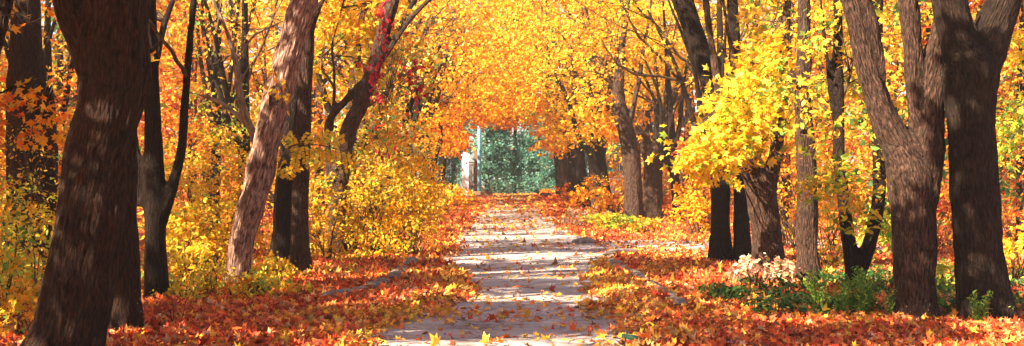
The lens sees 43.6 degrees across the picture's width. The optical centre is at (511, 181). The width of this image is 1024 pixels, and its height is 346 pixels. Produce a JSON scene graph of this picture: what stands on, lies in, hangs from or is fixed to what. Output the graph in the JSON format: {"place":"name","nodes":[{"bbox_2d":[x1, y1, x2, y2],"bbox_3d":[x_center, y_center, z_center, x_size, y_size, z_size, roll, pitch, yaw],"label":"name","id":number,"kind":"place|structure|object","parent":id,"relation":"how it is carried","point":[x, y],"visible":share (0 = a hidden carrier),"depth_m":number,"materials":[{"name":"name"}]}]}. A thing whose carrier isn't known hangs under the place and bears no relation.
{"place":"outdoors","nodes":[
{"label":"outdoors","id":0,"kind":"place"},
{"bbox_2d":[338,197,659,345],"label":"path","id":1,"kind":"structure","parent":0,"point":[528,328],"depth_m":19.45,"materials":[{"name":"concrete"}]},
{"bbox_2d":[4,0,1018,186],"label":"sky","id":2,"kind":"structure","parent":0,"point":[714,1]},
{"bbox_2d":[0,187,1023,345],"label":"ground","id":3,"kind":"structure","parent":0,"point":[626,238],"depth_m":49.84,"materials":[{"name":"orange plant"}]},
{"bbox_2d":[0,273,40,342],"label":"shrub","id":4,"kind":"object","parent":3,"relation":"on","point":[12,304],"visible":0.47,"depth_m":13.70,"materials":[{"name":"yellow plant"}]},
{"bbox_2d":[0,201,54,294],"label":"shrub","id":5,"kind":"object","parent":3,"relation":"on","point":[42,269],"visible":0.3,"depth_m":18.73,"materials":[{"name":"yellow plant"}]},
{"bbox_2d":[0,200,55,315],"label":"shrub","id":6,"kind":"object","parent":3,"relation":"on","point":[12,266],"visible":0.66,"depth_m":16.01,"materials":[{"name":"yellow plant"}]},
{"bbox_2d":[0,175,57,276],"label":"shrub","id":7,"kind":"object","parent":3,"relation":"on","point":[19,190],"visible":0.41,"depth_m":22.31,"materials":[{"name":"yellow plant"}]},
{"bbox_2d":[0,0,61,262],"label":"maple tree","id":8,"kind":"object","parent":3,"relation":"on","point":[26,58],"visible":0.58,"depth_m":26.05,"materials":[{"name":"brown plant"}]},
{"bbox_2d":[0,0,76,160],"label":"maple tree","id":9,"kind":"object","parent":3,"relation":"on","point":[6,7],"visible":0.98,"depth_m":14.71,"materials":[{"name":"orange plant"}]},
{"bbox_2d":[0,0,143,193],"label":"maple tree","id":10,"kind":"object","parent":3,"relation":"on","point":[47,43],"visible":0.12,"depth_m":36.35,"materials":[{"name":"orange plant"}]},
{"bbox_2d":[0,0,143,206],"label":"maple tree","id":11,"kind":"object","parent":3,"relation":"on","point":[60,58],"visible":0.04,"depth_m":45.20,"materials":[{"name":"yellow plant"}]},
{"bbox_2d":[20,0,151,345],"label":"maple tree","id":12,"kind":"object","parent":3,"relation":"on","point":[107,42],"visible":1,"depth_m":11.77,"materials":[{"name":"brown plant"}]},
{"bbox_2d":[0,0,208,171],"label":"maple tree","id":13,"kind":"object","parent":3,"relation":"on","point":[163,20],"visible":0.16,"depth_m":30.80,"materials":[{"name":"orange plant"}]},
{"bbox_2d":[108,152,144,333],"bbox_3d":[-4.327,-2.023,14.230,0.482,7.988,0.481,0,0,0],"label":"maple tree","id":14,"kind":"object","parent":3,"relation":"on","point":[126,308],"visible":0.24,"depth_m":14.09,"materials":[{"name":"brown plant"}]},
{"bbox_2d":[136,0,196,300],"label":"maple tree","id":15,"kind":"object","parent":3,"relation":"on","point":[156,193],"visible":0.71,"depth_m":18.57,"materials":[{"name":"brown plant"}]},
{"bbox_2d":[151,279,205,300],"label":"shrub","id":16,"kind":"object","parent":3,"relation":"on","point":[178,291],"visible":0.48,"depth_m":18.32,"materials":[{"name":"yellow plant"}]},
{"bbox_2d":[137,191,236,273],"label":"shrub","id":17,"kind":"object","parent":3,"relation":"on","point":[173,220],"visible":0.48,"depth_m":22.83,"materials":[{"name":"yellow plant"}]},
{"bbox_2d":[143,116,245,252],"bbox_3d":[-7.211,0.132,29.481,2.524,3.313,2.330,0,0,32],"label":"shrub","id":18,"kind":"object","parent":3,"relation":"on","point":[187,163],"visible":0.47,"depth_m":29.38,"materials":[{"name":"yellow plant"}]},
{"bbox_2d":[137,0,253,209],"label":"maple tree","id":19,"kind":"object","parent":3,"relation":"on","point":[191,144],"visible":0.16,"depth_m":55.65,"materials":[{"name":"orange plant"}]},
{"bbox_2d":[167,236,227,288],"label":"shrub","id":20,"kind":"object","parent":3,"relation":"on","point":[195,248],"visible":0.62,"depth_m":20.79,"materials":[{"name":"yellow plant"}]},
{"bbox_2d":[159,0,250,203],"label":"maple tree","id":21,"kind":"object","parent":3,"relation":"on","point":[199,97],"visible":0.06,"depth_m":69.81,"materials":[{"name":"orange plant"}]},
{"bbox_2d":[182,258,230,293],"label":"shrub","id":22,"kind":"object","parent":3,"relation":"on","point":[212,280],"visible":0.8,"depth_m":19.20,"materials":[{"name":"yellow plant"}]},
{"bbox_2d":[0,226,418,299],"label":"undergrowth","id":23,"kind":"object","parent":3,"relation":"on","point":[240,283],"visible":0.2,"depth_m":22.75,"materials":[{"name":"yellow plant"}]},
{"bbox_2d":[166,191,263,273],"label":"shrub","id":24,"kind":"object","parent":3,"relation":"on","point":[219,234],"visible":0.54,"depth_m":23.09,"materials":[{"name":"yellow plant"}]},
{"bbox_2d":[157,0,274,226],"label":"maple tree","id":25,"kind":"object","parent":3,"relation":"on","point":[213,109],"visible":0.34,"depth_m":46.73,"materials":[{"name":"orange plant"}]},
{"bbox_2d":[168,0,281,146],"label":"dead tree","id":26,"kind":"object","parent":3,"relation":"on","point":[242,115],"visible":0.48,"depth_m":23.14,"materials":[{"name":"wood"}]},
{"bbox_2d":[178,135,277,249],"bbox_3d":[-6.437,0.348,29.521,2.450,2.885,2.109,0,0,0],"label":"shrub","id":27,"kind":"object","parent":3,"relation":"on","point":[231,176],"visible":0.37,"depth_m":29.27,"materials":[{"name":"yellow plant"}]},
{"bbox_2d":[162,0,322,197],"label":"maple tree","id":28,"kind":"object","parent":3,"relation":"on","point":[241,139],"visible":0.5,"depth_m":40.84,"materials":[{"name":"yellow plant"}]},
{"bbox_2d":[230,267,283,299],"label":"shrub","id":29,"kind":"object","parent":3,"relation":"on","point":[262,280],"visible":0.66,"depth_m":18.89,"materials":[{"name":"yellow plant"}]},
{"bbox_2d":[222,0,318,283],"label":"maple tree","id":30,"kind":"object","parent":3,"relation":"on","point":[276,100],"visible":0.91,"depth_m":20.66,"materials":[{"name":"brown plant"}]},
{"bbox_2d":[251,251,306,277],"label":"shrub","id":31,"kind":"object","parent":3,"relation":"on","point":[273,269],"visible":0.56,"depth_m":22.14,"materials":[{"name":"yellow plant"}]},
{"bbox_2d":[267,81,297,260],"bbox_3d":[-4.318,-4.139,27.713,5.133,12.304,4.289,0,0,0],"label":"maple tree","id":32,"kind":"object","parent":3,"relation":"on","point":[283,207],"visible":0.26,"depth_m":26.44,"materials":[{"name":"brown plant"}]},
{"bbox_2d":[249,0,328,209],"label":"maple tree","id":33,"kind":"object","parent":3,"relation":"on","point":[264,75],"visible":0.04,"depth_m":67.79,"materials":[{"name":"orange plant"}]},
{"bbox_2d":[253,0,343,213],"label":"maple tree","id":34,"kind":"object","parent":3,"relation":"on","point":[319,121],"visible":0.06,"depth_m":61.90,"materials":[{"name":"orange plant"}]},
{"bbox_2d":[235,1,368,185],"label":"maple tree","id":35,"kind":"object","parent":3,"relation":"on","point":[316,116],"visible":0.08,"depth_m":52.08,"materials":[{"name":"orange plant"}]},
{"bbox_2d":[289,0,324,272],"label":"maple tree","id":36,"kind":"object","parent":3,"relation":"on","point":[300,256],"visible":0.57,"depth_m":23.89,"materials":[{"name":"brown plant"}]},
{"bbox_2d":[273,129,351,271],"bbox_3d":[-3.576,0.448,22.521,1.553,2.792,0.781,0,0,0],"label":"locust sapling","id":37,"kind":"object","parent":3,"relation":"on","point":[309,159],"visible":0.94,"depth_m":22.50,"materials":[{"name":"yellow plant"}]},
{"bbox_2d":[279,121,363,237],"bbox_3d":[-5.816,-0.037,37.843,2.466,3.662,2.173,0,0,39],"label":"shrub","id":38,"kind":"object","parent":3,"relation":"on","point":[312,177],"visible":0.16,"depth_m":37.84,"materials":[{"name":"yellow plant"}]},
{"bbox_2d":[308,182,372,261],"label":"shrub","id":39,"kind":"object","parent":3,"relation":"on","point":[346,230],"visible":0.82,"depth_m":27.29,"materials":[{"name":"yellow plant"}]},
{"bbox_2d":[308,150,404,253],"bbox_3d":[-3.690,0.478,29.552,2.510,2.610,1.939,0,0,0],"label":"shrub","id":40,"kind":"object","parent":3,"relation":"on","point":[368,176],"visible":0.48,"depth_m":29.32,"materials":[{"name":"yellow plant"}]},
{"bbox_2d":[209,0,526,193],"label":"maple tree","id":41,"kind":"object","parent":3,"relation":"on","point":[327,106],"visible":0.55,"depth_m":37.57,"materials":[{"name":"orange plant"}]},
{"bbox_2d":[312,0,436,254],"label":"maple tree","id":42,"kind":"object","parent":3,"relation":"on","point":[361,104],"visible":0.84,"depth_m":30.13,"materials":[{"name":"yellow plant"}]},
{"bbox_2d":[369,0,394,68],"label":"creeper","id":43,"kind":"object","parent":42,"relation":"hanging from","point":[384,23],"visible":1,"depth_m":28.49,"materials":[{"name":"red plant"}]},
{"bbox_2d":[333,134,438,254],"bbox_3d":[-2.955,0.355,29.634,2.543,2.890,2.033,0,0,0],"label":"shrub","id":44,"kind":"object","parent":3,"relation":"on","point":[376,242],"visible":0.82,"depth_m":29.35,"materials":[{"name":"yellow plant"}]},
{"bbox_2d":[217,0,554,227],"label":"maple tree","id":45,"kind":"object","parent":3,"relation":"on","point":[409,107],"visible":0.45,"depth_m":42.93,"materials":[{"name":"orange plant"}]},
{"bbox_2d":[331,0,452,236],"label":"maple tree","id":46,"kind":"object","parent":3,"relation":"on","point":[427,62],"visible":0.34,"depth_m":34.19,"materials":[{"name":"yellow plant"}]},
{"bbox_2d":[255,0,553,222],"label":"maple tree","id":47,"kind":"object","parent":3,"relation":"on","point":[457,63],"visible":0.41,"depth_m":47.93,"materials":[{"name":"orange plant"}]},
{"bbox_2d":[371,103,440,232],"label":"shrub","id":48,"kind":"object","parent":3,"relation":"on","point":[419,123],"visible":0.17,"depth_m":42.30,"materials":[{"name":"yellow plant"}]},
{"bbox_2d":[279,0,536,196],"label":"maple tree","id":49,"kind":"object","parent":3,"relation":"on","point":[450,83],"visible":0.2,"depth_m":53.20,"materials":[{"name":"orange plant"}]},
{"bbox_2d":[362,151,458,255],"bbox_3d":[-2.342,0.550,29.572,2.224,2.508,1.660,0,0,0],"label":"shrub","id":50,"kind":"object","parent":3,"relation":"on","point":[414,203],"visible":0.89,"depth_m":29.40,"materials":[{"name":"yellow plant"}]},
{"bbox_2d":[315,0,533,215],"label":"maple tree","id":51,"kind":"object","parent":3,"relation":"on","point":[437,99],"visible":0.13,"depth_m":59.52,"materials":[{"name":"orange plant"}]},
{"bbox_2d":[336,0,531,210],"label":"maple tree","id":52,"kind":"object","parent":3,"relation":"on","point":[466,85],"visible":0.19,"depth_m":65.22,"materials":[{"name":"orange plant"}]},
{"bbox_2d":[339,0,528,179],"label":"maple tree","id":53,"kind":"object","parent":3,"relation":"on","point":[446,151],"visible":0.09,"depth_m":71.68,"materials":[{"name":"orange plant"}]},
{"bbox_2d":[432,181,478,210],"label":"shrub","id":54,"kind":"object","parent":3,"relation":"on","point":[458,192],"visible":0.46,"depth_m":65.83,"materials":[{"name":"orange plant"}]},
{"bbox_2d":[438,81,475,192],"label":"green tree","id":55,"kind":"object","parent":3,"relation":"on","point":[452,169],"visible":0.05,"depth_m":119.63,"materials":[{"name":"green plant"}]},
{"bbox_2d":[392,0,524,197],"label":"maple tree","id":56,"kind":"object","parent":3,"relation":"on","point":[442,159],"visible":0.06,"depth_m":85.36,"materials":[{"name":"orange plant"}]},
{"bbox_2d":[396,0,528,189],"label":"maple tree","id":57,"kind":"object","parent":3,"relation":"on","point":[462,127],"visible":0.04,"depth_m":78.76,"materials":[{"name":"orange plant"}]},
{"bbox_2d":[452,119,522,193],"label":"green tree","id":58,"kind":"object","parent":3,"relation":"on","point":[494,153],"visible":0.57,"depth_m":112.16,"materials":[{"name":"green plant"}]},
{"bbox_2d":[483,103,536,193],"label":"green tree","id":59,"kind":"object","parent":3,"relation":"on","point":[514,132],"visible":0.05,"depth_m":118.31,"materials":[{"name":"green plant"}]},
{"bbox_2d":[0,0,1023,238],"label":"woods","id":60,"kind":"object","parent":3,"relation":"on","point":[175,97],"visible":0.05,"depth_m":54.96,"materials":[{"name":"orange plant"}]},
{"bbox_2d":[505,112,549,193],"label":"green tree","id":61,"kind":"object","parent":3,"relation":"on","point":[526,159],"visible":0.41,"depth_m":113.07,"materials":[{"name":"green plant"}]},
{"bbox_2d":[475,0,615,197],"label":"maple tree","id":62,"kind":"object","parent":3,"relation":"on","point":[558,181],"visible":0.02,"depth_m":90.71,"materials":[{"name":"orange plant"}]},
{"bbox_2d":[533,150,567,193],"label":"green tree","id":63,"kind":"object","parent":3,"relation":"on","point":[547,170],"visible":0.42,"depth_m":108.04,"materials":[{"name":"green plant"}]},
{"bbox_2d":[475,0,645,203],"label":"maple tree","id":64,"kind":"object","parent":3,"relation":"on","point":[572,173],"visible":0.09,"depth_m":76.96,"materials":[{"name":"orange plant"}]},
{"bbox_2d":[482,0,644,199],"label":"maple tree","id":65,"kind":"object","parent":3,"relation":"on","point":[563,169],"visible":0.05,"depth_m":83.71,"materials":[{"name":"orange plant"}]},
{"bbox_2d":[475,0,663,207],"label":"maple tree","id":66,"kind":"object","parent":3,"relation":"on","point":[578,154],"visible":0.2,"depth_m":70.48,"materials":[{"name":"orange plant"}]},
{"bbox_2d":[483,0,681,210],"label":"maple tree","id":67,"kind":"object","parent":3,"relation":"on","point":[591,170],"visible":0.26,"depth_m":64.08,"materials":[{"name":"orange plant"}]},
{"bbox_2d":[559,205,610,224],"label":"shrub","id":68,"kind":"object","parent":3,"relation":"on","point":[571,213],"visible":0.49,"depth_m":49.80,"materials":[{"name":"orange plant"}]},
{"bbox_2d":[475,0,703,213],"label":"maple tree","id":69,"kind":"object","parent":3,"relation":"on","point":[596,153],"visible":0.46,"depth_m":58.68,"materials":[{"name":"yellow plant"}]},
{"bbox_2d":[567,175,623,213],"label":"shrub","id":70,"kind":"object","parent":3,"relation":"on","point":[602,192],"visible":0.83,"depth_m":55.82,"materials":[{"name":"orange plant"}]},
{"bbox_2d":[583,209,641,229],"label":"shrub","id":71,"kind":"object","parent":3,"relation":"on","point":[602,219],"visible":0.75,"depth_m":45.79,"materials":[{"name":"yellow plant"}]},
{"bbox_2d":[573,0,662,220],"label":"maple tree","id":72,"kind":"object","parent":3,"relation":"on","point":[623,115],"visible":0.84,"depth_m":51.46,"materials":[{"name":"yellow plant"}]},
{"bbox_2d":[625,217,662,232],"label":"shrub","id":73,"kind":"object","parent":3,"relation":"on","point":[638,226],"visible":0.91,"depth_m":42.90,"materials":[{"name":"yellow plant"}]},
{"bbox_2d":[584,0,716,218],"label":"maple tree","id":74,"kind":"object","parent":3,"relation":"on","point":[652,190],"visible":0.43,"depth_m":56.57,"materials":[{"name":"yellow plant"}]},
{"bbox_2d":[610,0,694,202],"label":"maple tree","id":75,"kind":"object","parent":3,"relation":"on","point":[647,119],"visible":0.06,"depth_m":76.10,"materials":[{"name":"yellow plant"}]},
{"bbox_2d":[490,0,827,221],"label":"maple tree","id":76,"kind":"object","parent":3,"relation":"on","point":[673,137],"visible":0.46,"depth_m":53.09,"materials":[{"name":"yellow plant"}]},
{"bbox_2d":[665,191,710,234],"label":"shrub","id":77,"kind":"object","parent":3,"relation":"on","point":[698,210],"visible":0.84,"depth_m":41.02,"materials":[{"name":"yellow plant"}]},
{"bbox_2d":[492,0,901,146],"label":"maple tree","id":78,"kind":"object","parent":3,"relation":"on","point":[720,45],"visible":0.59,"depth_m":40.48,"materials":[{"name":"yellow plant"}]},
{"bbox_2d":[649,0,748,210],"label":"maple tree","id":79,"kind":"object","parent":3,"relation":"on","point":[686,134],"visible":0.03,"depth_m":63.77,"materials":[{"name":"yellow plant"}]},
{"bbox_2d":[675,173,732,231],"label":"shrub","id":80,"kind":"object","parent":3,"relation":"on","point":[688,189],"visible":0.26,"depth_m":42.97,"materials":[{"name":"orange plant"}]},
{"bbox_2d":[671,0,764,261],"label":"maple tree","id":81,"kind":"object","parent":3,"relation":"on","point":[720,247],"visible":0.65,"depth_m":26.98,"materials":[{"name":"plant"}]},
{"bbox_2d":[645,0,794,177],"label":"maple tree","id":82,"kind":"object","parent":3,"relation":"on","point":[726,75],"visible":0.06,"depth_m":53.83,"materials":[{"name":"yellow plant"}]},
{"bbox_2d":[645,0,821,268],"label":"maple tree","id":83,"kind":"object","parent":3,"relation":"on","point":[745,152],"visible":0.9,"depth_m":23.83,"materials":[{"name":"yellow plant"}]},
{"bbox_2d":[727,0,751,261],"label":"maple tree","id":84,"kind":"object","parent":3,"relation":"on","point":[742,243],"visible":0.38,"depth_m":26.89,"materials":[{"name":"brown plant"}]},
{"bbox_2d":[732,252,784,283],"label":"shrub","id":85,"kind":"object","parent":3,"relation":"on","point":[751,267],"visible":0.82,"depth_m":21.12,"materials":[{"name":"beige plant"}]},
{"bbox_2d":[763,256,801,281],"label":"shrub","id":86,"kind":"object","parent":3,"relation":"on","point":[788,269],"visible":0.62,"depth_m":21.95,"materials":[{"name":"beige plant"}]},
{"bbox_2d":[715,0,867,228],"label":"maple tree","id":87,"kind":"object","parent":3,"relation":"on","point":[788,155],"visible":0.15,"depth_m":42.81,"materials":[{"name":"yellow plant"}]},
{"bbox_2d":[762,145,833,247],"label":"shrub","id":88,"kind":"object","parent":3,"relation":"on","point":[784,230],"visible":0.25,"depth_m":33.01,"materials":[{"name":"orange plant"}]},
{"bbox_2d":[761,120,838,238],"bbox_3d":[8.333,-0.101,38.077,3.111,3.862,2.531,0,0,0],"label":"shrub","id":89,"kind":"object","parent":3,"relation":"on","point":[792,220],"visible":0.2,"depth_m":37.90,"materials":[{"name":"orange plant"}]},
{"bbox_2d":[755,0,856,280],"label":"maple tree","id":90,"kind":"object","parent":3,"relation":"on","point":[807,226],"visible":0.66,"depth_m":22.25,"materials":[{"name":"brown plant"}]},
{"bbox_2d":[803,264,828,308],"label":"tall weed","id":91,"kind":"object","parent":3,"relation":"on","point":[819,299],"visible":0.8,"depth_m":16.56,"materials":[{"name":"green plant"}]},
{"bbox_2d":[788,142,870,250],"bbox_3d":[7.795,0.416,30.969,2.087,2.800,1.903,0,0,0],"label":"shrub","id":92,"kind":"object","parent":3,"relation":"on","point":[822,204],"visible":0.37,"depth_m":30.93,"materials":[{"name":"orange plant"}]},
{"bbox_2d":[831,280,851,314],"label":"tall weed","id":93,"kind":"object","parent":3,"relation":"on","point":[840,306],"visible":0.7,"depth_m":16.18,"materials":[{"name":"green plant"}]},
{"bbox_2d":[784,0,906,287],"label":"maple tree","id":94,"kind":"object","parent":3,"relation":"on","point":[877,215],"visible":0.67,"depth_m":20.12,"materials":[{"name":"yellow plant"}]},
{"bbox_2d":[790,0,906,217],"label":"maple tree","id":95,"kind":"object","parent":3,"relation":"on","point":[822,70],"visible":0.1,"depth_m":54.68,"materials":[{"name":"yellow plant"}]},
{"bbox_2d":[816,116,886,241],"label":"shrub","id":96,"kind":"object","parent":3,"relation":"on","point":[865,209],"visible":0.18,"depth_m":35.89,"materials":[{"name":"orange plant"}]},
{"bbox_2d":[838,266,867,312],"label":"tall weed","id":97,"kind":"object","parent":3,"relation":"on","point":[853,298],"visible":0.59,"depth_m":16.47,"materials":[{"name":"green plant"}]},
{"bbox_2d":[698,264,1023,317],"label":"ground cover","id":98,"kind":"object","parent":3,"relation":"on","point":[725,291],"visible":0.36,"depth_m":18.27,"materials":[{"name":"green plant"}]},
{"bbox_2d":[853,276,875,315],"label":"tall weed","id":99,"kind":"object","parent":3,"relation":"on","point":[864,302],"visible":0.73,"depth_m":16.16,"materials":[{"name":"green plant"}]},
{"bbox_2d":[827,0,931,221],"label":"maple tree","id":100,"kind":"object","parent":3,"relation":"on","point":[897,79],"visible":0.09,"depth_m":44.75,"materials":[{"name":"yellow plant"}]},
{"bbox_2d":[841,0,945,318],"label":"maple tree","id":101,"kind":"object","parent":3,"relation":"on","point":[913,152],"visible":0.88,"depth_m":15.72,"materials":[{"name":"brown plant"}]},
{"bbox_2d":[816,0,1022,207],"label":"maple tree","id":102,"kind":"object","parent":3,"relation":"on","point":[929,12],"visible":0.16,"depth_m":33.63,"materials":[{"name":"yellow plant"}]},
{"bbox_2d":[931,0,1021,321],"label":"maple tree","id":103,"kind":"object","parent":3,"relation":"on","point":[974,56],"visible":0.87,"depth_m":15.41,"materials":[{"name":"brown plant"}]},
{"bbox_2d":[969,290,992,323],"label":"tall weed","id":104,"kind":"object","parent":3,"relation":"on","point":[978,309],"visible":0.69,"depth_m":15.17,"materials":[{"name":"green plant"}]},
{"bbox_2d":[946,0,1023,186],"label":"maple tree","id":105,"kind":"object","parent":3,"relation":"on","point":[1019,79],"visible":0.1,"depth_m":33.45,"materials":[{"name":"yellow plant"}]},
{"bbox_2d":[996,4,1023,240],"bbox_3d":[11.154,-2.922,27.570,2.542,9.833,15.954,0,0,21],"label":"maple tree","id":106,"kind":"object","parent":3,"relation":"on","point":[1014,124],"visible":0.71,"depth_m":20.91,"materials":[{"name":"yellow plant"}]},
{"bbox_2d":[996,134,1023,251],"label":"shrub","id":107,"kind":"object","parent":3,"relation":"on","point":[1020,213],"visible":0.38,"depth_m":29.92,"materials":[{"name":"orange plant"}]},
{"bbox_2d":[1003,220,1023,284],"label":"shrub","id":108,"kind":"object","parent":3,"relation":"on","point":[1009,248],"visible":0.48,"depth_m":20.96,"materials":[{"name":"yellow plant"}]},
{"bbox_2d":[585,240,940,252],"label":"side path","id":109,"kind":"structure","parent":0,"point":[596,248],"depth_m":33.76,"materials":[{"name":"concrete"}]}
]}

